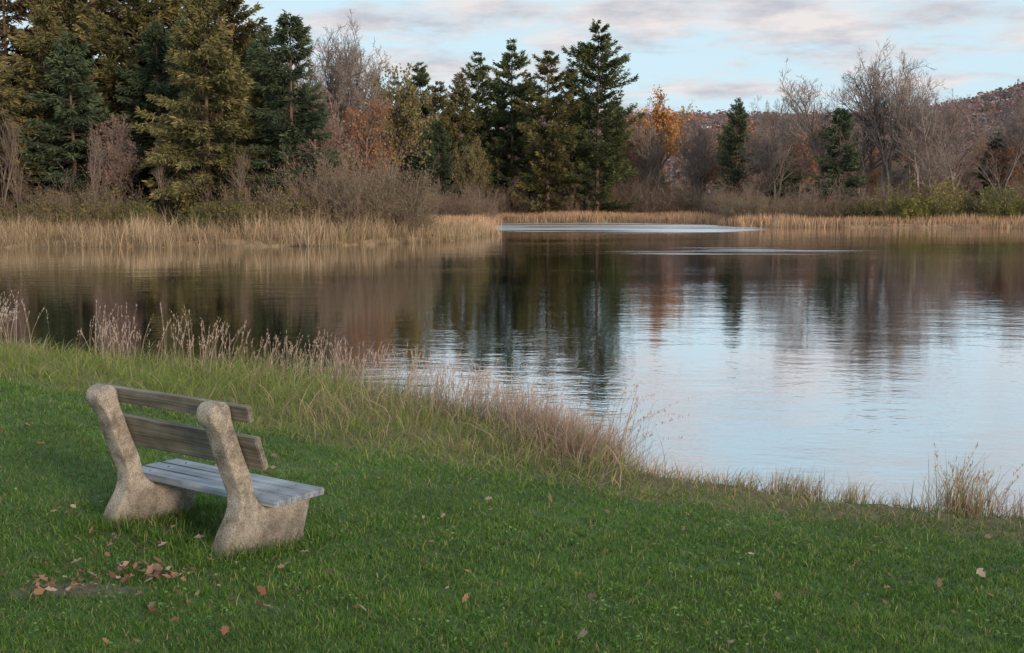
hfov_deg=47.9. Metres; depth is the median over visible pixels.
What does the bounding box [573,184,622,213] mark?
bare shrub
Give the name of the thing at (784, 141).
bare tree
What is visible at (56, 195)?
green shrub
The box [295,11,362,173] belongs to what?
bare tree
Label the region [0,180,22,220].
bare shrub
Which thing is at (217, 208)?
green shrub
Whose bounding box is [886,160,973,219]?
green shrub
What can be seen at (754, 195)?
bare shrub
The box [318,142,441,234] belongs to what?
willow shrub
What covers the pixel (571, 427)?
weed clump
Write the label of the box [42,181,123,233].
green shrub
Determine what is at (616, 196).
bare shrub
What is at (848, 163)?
spruce tree
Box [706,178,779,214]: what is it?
bare shrub
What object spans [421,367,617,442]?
weed clump
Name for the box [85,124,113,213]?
bare tree
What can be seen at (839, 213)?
green shrub
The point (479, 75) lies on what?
pine tree
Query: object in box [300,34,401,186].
bare tree
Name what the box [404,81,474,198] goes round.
pine tree
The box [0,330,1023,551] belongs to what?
bank grass
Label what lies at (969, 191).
bare shrub
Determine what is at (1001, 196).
green shrub
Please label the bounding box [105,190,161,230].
green shrub
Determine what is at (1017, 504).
weed clump
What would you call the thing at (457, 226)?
reed bed
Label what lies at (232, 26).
pine tree
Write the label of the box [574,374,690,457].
weed clump
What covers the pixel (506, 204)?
bare shrub
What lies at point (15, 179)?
bare tree
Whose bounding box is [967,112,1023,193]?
bare tree
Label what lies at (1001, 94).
hill forest
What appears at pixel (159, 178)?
bare tree
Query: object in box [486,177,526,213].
bare shrub
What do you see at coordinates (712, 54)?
sky
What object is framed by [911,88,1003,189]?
bare tree
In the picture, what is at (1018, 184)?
bare shrub
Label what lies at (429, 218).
willow shrub
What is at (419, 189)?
willow shrub
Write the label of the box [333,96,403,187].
maple tree
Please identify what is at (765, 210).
willow shrub
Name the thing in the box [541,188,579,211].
bare shrub
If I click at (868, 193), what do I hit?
bare shrub
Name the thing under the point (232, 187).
bare shrub
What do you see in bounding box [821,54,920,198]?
bare tree
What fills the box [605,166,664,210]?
bare shrub
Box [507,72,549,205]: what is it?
pine tree
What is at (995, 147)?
spruce tree
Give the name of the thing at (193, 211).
green shrub
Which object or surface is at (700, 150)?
bare tree
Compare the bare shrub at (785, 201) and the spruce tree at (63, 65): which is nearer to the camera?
the spruce tree at (63, 65)
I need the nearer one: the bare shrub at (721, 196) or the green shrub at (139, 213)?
the green shrub at (139, 213)
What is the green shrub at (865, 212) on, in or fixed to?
on the ground at (564, 465)
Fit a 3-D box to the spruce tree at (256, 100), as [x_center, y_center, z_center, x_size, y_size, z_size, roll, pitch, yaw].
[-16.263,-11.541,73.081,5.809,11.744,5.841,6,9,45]
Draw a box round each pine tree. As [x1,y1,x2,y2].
[0,0,79,207]
[13,0,127,191]
[22,0,101,204]
[50,0,197,195]
[63,0,220,207]
[92,0,226,200]
[172,0,311,205]
[184,0,272,166]
[378,75,417,204]
[381,62,447,182]
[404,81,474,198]
[442,71,495,199]
[450,51,518,199]
[476,70,518,193]
[482,38,552,211]
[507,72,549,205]
[511,49,603,213]
[537,18,644,213]
[542,64,600,201]
[594,97,640,209]
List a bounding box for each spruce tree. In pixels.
[0,4,130,204]
[0,32,49,217]
[17,30,132,211]
[108,21,216,228]
[131,0,284,230]
[138,15,226,203]
[214,55,298,208]
[217,23,308,194]
[242,9,341,224]
[712,97,757,213]
[809,106,870,212]
[971,132,1018,204]
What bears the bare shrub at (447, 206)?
on the ground at (564, 465)
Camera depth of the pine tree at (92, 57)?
89.38 m
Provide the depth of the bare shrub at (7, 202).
68.29 m
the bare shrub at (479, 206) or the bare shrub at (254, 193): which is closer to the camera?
the bare shrub at (254, 193)
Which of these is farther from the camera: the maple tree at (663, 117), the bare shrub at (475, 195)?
the maple tree at (663, 117)
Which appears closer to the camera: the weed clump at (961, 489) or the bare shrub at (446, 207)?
the weed clump at (961, 489)
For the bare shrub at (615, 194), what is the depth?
137.43 m
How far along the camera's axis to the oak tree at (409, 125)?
98.62 m
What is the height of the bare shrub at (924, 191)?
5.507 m
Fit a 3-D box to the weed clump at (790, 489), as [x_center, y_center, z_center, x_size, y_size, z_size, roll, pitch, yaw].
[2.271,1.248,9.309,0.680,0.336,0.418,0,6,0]
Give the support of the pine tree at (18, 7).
on the ground at (564, 465)
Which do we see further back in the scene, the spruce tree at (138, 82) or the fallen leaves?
the spruce tree at (138, 82)
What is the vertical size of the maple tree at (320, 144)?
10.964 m
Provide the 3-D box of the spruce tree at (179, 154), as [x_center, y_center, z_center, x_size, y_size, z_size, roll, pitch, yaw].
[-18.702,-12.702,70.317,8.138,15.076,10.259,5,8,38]
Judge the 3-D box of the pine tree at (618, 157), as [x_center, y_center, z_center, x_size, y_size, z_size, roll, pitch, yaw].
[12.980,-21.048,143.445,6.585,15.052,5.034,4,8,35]
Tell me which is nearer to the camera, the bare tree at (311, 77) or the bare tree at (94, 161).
the bare tree at (94, 161)
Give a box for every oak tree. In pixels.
[348,71,402,177]
[359,61,440,192]
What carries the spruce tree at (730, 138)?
on the ground at (564, 465)
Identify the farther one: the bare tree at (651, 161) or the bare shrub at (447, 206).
the bare tree at (651, 161)
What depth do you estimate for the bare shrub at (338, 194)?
65.65 m
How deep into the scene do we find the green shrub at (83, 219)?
65.08 m
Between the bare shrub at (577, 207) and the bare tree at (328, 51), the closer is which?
the bare tree at (328, 51)
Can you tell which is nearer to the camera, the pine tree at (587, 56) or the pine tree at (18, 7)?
the pine tree at (18, 7)
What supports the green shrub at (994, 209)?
on the ground at (564, 465)
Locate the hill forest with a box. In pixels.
[350,79,1023,192]
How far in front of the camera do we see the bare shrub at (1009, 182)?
117.27 m
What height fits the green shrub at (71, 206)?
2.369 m
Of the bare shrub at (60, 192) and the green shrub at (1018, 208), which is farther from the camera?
the green shrub at (1018, 208)
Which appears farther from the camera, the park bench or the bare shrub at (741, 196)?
the bare shrub at (741, 196)
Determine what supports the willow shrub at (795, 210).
on the ground at (564, 465)
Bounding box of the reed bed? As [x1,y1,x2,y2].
[0,206,1023,247]
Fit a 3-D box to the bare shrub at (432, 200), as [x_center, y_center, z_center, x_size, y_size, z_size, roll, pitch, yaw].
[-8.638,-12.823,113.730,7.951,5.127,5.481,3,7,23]
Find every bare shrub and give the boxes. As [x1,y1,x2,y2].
[0,172,48,221]
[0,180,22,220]
[23,176,120,219]
[31,183,96,214]
[36,175,157,228]
[44,164,153,219]
[83,111,145,203]
[111,182,175,218]
[136,189,187,228]
[186,156,289,215]
[209,164,299,214]
[234,173,325,217]
[244,189,286,226]
[253,161,351,222]
[260,152,400,228]
[264,148,406,232]
[268,172,331,227]
[297,170,389,222]
[399,178,453,214]
[429,195,466,214]
[431,183,458,205]
[431,194,464,216]
[432,181,478,213]
[439,193,484,215]
[442,181,485,199]
[445,187,488,214]
[449,181,509,219]
[451,194,494,217]
[452,178,497,214]
[455,185,506,217]
[477,163,538,213]
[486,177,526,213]
[503,164,578,212]
[515,193,545,214]
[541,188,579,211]
[553,188,599,214]
[565,190,593,211]
[571,181,623,213]
[572,177,643,212]
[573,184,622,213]
[590,180,649,212]
[592,179,634,212]
[599,176,651,212]
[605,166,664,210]
[613,179,657,214]
[620,176,681,213]
[624,176,666,202]
[624,190,651,212]
[629,173,702,212]
[631,196,665,214]
[640,168,712,214]
[644,188,691,213]
[656,188,701,212]
[672,180,714,210]
[687,187,712,213]
[690,174,754,214]
[692,176,759,213]
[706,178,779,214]
[707,184,749,214]
[708,181,780,214]
[725,182,780,215]
[769,180,824,216]
[780,176,855,219]
[798,179,875,217]
[800,184,837,210]
[824,174,882,220]
[839,183,889,208]
[847,184,888,206]
[863,174,914,216]
[867,179,926,218]
[896,184,949,218]
[899,172,957,200]
[910,170,979,220]
[968,178,1022,215]
[974,172,1023,205]
[988,163,1020,196]
[1010,171,1023,195]
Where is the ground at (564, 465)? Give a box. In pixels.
[0,97,1023,652]
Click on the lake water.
(880, 361)
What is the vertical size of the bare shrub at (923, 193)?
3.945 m
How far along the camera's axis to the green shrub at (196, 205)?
66.14 m
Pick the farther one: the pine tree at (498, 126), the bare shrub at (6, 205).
the pine tree at (498, 126)
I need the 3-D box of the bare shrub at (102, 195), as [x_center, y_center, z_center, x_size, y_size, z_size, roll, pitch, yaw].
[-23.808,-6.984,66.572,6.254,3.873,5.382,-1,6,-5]
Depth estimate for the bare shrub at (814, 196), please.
115.22 m
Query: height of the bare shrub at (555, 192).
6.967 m
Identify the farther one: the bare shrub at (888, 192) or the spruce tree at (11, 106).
the bare shrub at (888, 192)
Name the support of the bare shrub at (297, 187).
on the ground at (564, 465)
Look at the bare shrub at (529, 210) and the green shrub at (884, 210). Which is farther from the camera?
the bare shrub at (529, 210)
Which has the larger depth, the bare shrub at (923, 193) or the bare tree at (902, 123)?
the bare tree at (902, 123)
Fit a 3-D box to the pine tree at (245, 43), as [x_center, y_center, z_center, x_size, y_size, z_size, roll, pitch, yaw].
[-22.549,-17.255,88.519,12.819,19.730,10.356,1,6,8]
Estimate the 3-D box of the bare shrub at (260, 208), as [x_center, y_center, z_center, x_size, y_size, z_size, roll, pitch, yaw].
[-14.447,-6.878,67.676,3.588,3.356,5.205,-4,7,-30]
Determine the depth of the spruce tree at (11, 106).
72.46 m
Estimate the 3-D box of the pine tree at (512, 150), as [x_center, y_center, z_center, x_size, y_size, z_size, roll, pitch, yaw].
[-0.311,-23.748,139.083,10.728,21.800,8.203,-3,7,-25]
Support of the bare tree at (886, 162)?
on the ground at (564, 465)
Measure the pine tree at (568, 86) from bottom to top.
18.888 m
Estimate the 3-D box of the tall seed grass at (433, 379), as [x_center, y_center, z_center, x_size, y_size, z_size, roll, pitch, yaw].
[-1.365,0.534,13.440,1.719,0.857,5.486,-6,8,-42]
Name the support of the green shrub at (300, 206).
on the ground at (564, 465)
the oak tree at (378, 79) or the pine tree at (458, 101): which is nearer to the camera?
the oak tree at (378, 79)
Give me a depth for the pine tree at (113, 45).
80.82 m
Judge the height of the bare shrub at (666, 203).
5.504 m
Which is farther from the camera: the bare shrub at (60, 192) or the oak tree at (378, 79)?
the oak tree at (378, 79)
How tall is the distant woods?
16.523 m
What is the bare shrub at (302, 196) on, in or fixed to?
on the ground at (564, 465)
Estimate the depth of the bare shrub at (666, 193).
135.74 m
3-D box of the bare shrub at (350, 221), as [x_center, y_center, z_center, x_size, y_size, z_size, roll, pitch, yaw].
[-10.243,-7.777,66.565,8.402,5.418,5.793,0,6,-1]
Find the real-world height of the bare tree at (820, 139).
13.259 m
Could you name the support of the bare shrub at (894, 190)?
on the ground at (564, 465)
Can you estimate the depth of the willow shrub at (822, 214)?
108.75 m
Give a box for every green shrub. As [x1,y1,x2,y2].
[0,201,57,234]
[0,211,26,224]
[7,187,89,226]
[23,189,93,229]
[26,200,86,226]
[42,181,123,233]
[72,201,120,232]
[90,194,168,233]
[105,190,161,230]
[172,195,238,231]
[174,197,223,234]
[185,193,257,238]
[198,186,287,236]
[228,183,304,236]
[269,188,343,231]
[822,202,861,219]
[847,198,887,219]
[858,183,922,219]
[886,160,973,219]
[889,190,933,221]
[915,189,976,214]
[925,202,965,221]
[935,190,980,218]
[960,181,1023,221]
[975,182,1023,219]
[1002,182,1023,219]
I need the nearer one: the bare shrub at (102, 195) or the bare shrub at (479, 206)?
the bare shrub at (102, 195)
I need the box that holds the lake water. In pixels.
[0,223,1023,518]
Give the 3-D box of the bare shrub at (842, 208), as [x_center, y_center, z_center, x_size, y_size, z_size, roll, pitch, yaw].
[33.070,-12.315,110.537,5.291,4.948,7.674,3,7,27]
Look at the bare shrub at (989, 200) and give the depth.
109.34 m
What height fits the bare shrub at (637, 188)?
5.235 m
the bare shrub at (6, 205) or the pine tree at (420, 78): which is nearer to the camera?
the bare shrub at (6, 205)
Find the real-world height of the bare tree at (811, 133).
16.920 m
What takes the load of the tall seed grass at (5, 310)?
on the ground at (564, 465)
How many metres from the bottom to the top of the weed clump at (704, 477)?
0.287 m
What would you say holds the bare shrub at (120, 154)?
on the ground at (564, 465)
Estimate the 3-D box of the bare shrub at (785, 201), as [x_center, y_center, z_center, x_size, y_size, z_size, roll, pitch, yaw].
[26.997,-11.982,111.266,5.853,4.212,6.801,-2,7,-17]
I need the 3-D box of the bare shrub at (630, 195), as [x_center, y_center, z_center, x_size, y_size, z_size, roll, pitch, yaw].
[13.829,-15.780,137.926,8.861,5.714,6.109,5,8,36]
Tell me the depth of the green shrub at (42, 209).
66.01 m
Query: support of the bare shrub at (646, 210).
on the ground at (564, 465)
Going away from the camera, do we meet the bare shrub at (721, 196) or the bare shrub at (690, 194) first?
the bare shrub at (721, 196)
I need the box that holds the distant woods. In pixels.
[221,100,1023,211]
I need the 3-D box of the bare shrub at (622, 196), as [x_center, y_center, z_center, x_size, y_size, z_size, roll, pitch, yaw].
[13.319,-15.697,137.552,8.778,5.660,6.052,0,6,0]
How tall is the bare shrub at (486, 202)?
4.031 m
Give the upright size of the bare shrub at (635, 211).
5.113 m
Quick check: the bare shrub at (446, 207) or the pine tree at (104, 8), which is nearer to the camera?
the pine tree at (104, 8)
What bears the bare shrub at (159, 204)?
on the ground at (564, 465)
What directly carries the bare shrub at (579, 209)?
on the ground at (564, 465)
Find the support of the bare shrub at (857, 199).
on the ground at (564, 465)
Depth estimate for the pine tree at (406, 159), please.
137.56 m
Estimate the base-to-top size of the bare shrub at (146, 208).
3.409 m
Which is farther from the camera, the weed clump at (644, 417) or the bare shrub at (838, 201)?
the bare shrub at (838, 201)
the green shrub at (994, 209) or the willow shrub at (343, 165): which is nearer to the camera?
the willow shrub at (343, 165)
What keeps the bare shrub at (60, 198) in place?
on the ground at (564, 465)
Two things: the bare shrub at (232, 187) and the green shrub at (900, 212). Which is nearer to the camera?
the bare shrub at (232, 187)
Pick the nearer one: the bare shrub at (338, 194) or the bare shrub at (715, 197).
the bare shrub at (338, 194)
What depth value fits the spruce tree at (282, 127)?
69.30 m
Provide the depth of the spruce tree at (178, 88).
77.97 m
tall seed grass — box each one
[0,290,43,347]
[46,300,252,371]
[223,329,580,429]
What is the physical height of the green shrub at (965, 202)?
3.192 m
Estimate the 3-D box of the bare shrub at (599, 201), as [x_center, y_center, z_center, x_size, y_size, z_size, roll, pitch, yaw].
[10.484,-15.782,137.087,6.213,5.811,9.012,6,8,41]
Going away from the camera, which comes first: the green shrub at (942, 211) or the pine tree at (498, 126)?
the green shrub at (942, 211)
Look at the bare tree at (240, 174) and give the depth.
66.96 m
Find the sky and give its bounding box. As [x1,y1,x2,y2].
[0,0,1023,128]
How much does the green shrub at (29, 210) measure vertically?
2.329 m
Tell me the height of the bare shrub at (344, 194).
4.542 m
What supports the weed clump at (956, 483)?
on the ground at (564, 465)
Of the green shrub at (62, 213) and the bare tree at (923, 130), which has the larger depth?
the bare tree at (923, 130)
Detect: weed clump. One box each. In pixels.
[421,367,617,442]
[476,388,669,472]
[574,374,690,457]
[642,457,931,511]
[753,464,833,500]
[826,472,884,503]
[910,452,1021,518]
[930,442,1022,518]
[932,477,1023,518]
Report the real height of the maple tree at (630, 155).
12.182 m
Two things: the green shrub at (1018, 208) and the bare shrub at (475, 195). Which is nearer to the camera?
the green shrub at (1018, 208)
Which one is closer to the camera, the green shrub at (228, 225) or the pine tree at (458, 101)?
the green shrub at (228, 225)
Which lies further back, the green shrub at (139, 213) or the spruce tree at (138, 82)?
the spruce tree at (138, 82)
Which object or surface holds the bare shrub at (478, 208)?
on the ground at (564, 465)
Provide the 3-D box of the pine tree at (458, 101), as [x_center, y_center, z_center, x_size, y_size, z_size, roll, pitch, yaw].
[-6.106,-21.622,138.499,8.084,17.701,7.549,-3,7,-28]
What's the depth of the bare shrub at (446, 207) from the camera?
112.39 m
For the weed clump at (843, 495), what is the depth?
9.04 m
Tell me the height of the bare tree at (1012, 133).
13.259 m
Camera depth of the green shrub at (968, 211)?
107.83 m
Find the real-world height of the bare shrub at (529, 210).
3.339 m
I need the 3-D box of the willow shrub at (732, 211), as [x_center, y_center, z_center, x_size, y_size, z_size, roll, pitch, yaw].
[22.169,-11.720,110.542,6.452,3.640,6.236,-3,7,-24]
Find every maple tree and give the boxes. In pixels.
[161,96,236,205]
[289,82,360,182]
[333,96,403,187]
[613,127,644,185]
[624,84,696,192]
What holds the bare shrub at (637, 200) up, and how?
on the ground at (564, 465)
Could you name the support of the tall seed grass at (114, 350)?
on the ground at (564, 465)
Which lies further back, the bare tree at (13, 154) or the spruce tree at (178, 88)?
the spruce tree at (178, 88)
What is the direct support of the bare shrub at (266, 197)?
on the ground at (564, 465)
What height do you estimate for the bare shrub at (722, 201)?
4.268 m
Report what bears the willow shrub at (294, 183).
on the ground at (564, 465)
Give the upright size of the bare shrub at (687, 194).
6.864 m
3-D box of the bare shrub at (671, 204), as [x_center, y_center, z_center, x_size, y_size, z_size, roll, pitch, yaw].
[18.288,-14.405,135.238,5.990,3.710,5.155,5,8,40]
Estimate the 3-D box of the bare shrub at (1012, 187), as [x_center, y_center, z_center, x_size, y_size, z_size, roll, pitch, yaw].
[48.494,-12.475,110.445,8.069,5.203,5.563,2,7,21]
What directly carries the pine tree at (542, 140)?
on the ground at (564, 465)
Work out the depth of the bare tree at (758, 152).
125.62 m
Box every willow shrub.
[264,145,376,230]
[269,125,413,224]
[298,161,409,233]
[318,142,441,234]
[347,157,447,230]
[371,178,450,232]
[709,187,778,221]
[736,188,794,220]
[773,191,833,219]
[797,194,845,221]
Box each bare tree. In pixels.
[0,103,26,214]
[0,119,30,208]
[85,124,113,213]
[149,143,172,227]
[226,139,251,201]
[265,36,322,111]
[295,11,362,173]
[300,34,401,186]
[303,12,390,195]
[625,110,671,189]
[671,112,727,212]
[737,119,785,191]
[751,89,814,210]
[776,59,870,205]
[789,101,862,181]
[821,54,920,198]
[838,38,936,203]
[877,59,947,195]
[879,86,976,182]
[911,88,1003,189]
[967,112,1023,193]
[972,94,1023,198]
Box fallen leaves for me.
[0,423,1017,652]
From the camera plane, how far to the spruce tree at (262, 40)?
77.10 m
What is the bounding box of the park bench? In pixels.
[86,383,323,558]
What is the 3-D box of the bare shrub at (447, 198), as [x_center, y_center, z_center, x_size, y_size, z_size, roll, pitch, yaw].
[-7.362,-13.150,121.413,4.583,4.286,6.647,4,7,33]
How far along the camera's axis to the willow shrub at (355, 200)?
65.41 m
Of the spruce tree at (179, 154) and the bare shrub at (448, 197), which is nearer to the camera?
the spruce tree at (179, 154)
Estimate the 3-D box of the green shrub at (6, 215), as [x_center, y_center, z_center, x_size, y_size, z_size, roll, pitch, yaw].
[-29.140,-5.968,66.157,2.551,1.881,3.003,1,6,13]
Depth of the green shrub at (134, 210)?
64.93 m
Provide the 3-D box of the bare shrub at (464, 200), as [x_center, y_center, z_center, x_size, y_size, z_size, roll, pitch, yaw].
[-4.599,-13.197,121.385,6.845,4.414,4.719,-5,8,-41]
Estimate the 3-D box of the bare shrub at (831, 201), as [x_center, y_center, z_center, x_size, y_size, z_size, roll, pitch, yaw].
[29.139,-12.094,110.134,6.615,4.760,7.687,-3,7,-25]
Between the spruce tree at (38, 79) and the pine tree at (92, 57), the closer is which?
the spruce tree at (38, 79)
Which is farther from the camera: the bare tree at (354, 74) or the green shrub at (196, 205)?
the bare tree at (354, 74)
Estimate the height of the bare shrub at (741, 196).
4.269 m
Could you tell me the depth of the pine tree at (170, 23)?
82.71 m
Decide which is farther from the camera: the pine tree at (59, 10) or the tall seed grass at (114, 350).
the pine tree at (59, 10)
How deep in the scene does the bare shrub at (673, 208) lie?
133.94 m
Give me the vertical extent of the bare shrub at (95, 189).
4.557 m
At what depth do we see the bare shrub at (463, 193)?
133.19 m
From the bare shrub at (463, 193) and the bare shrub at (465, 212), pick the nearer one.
the bare shrub at (465, 212)
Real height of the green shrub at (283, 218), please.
3.253 m
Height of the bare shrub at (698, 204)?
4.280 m

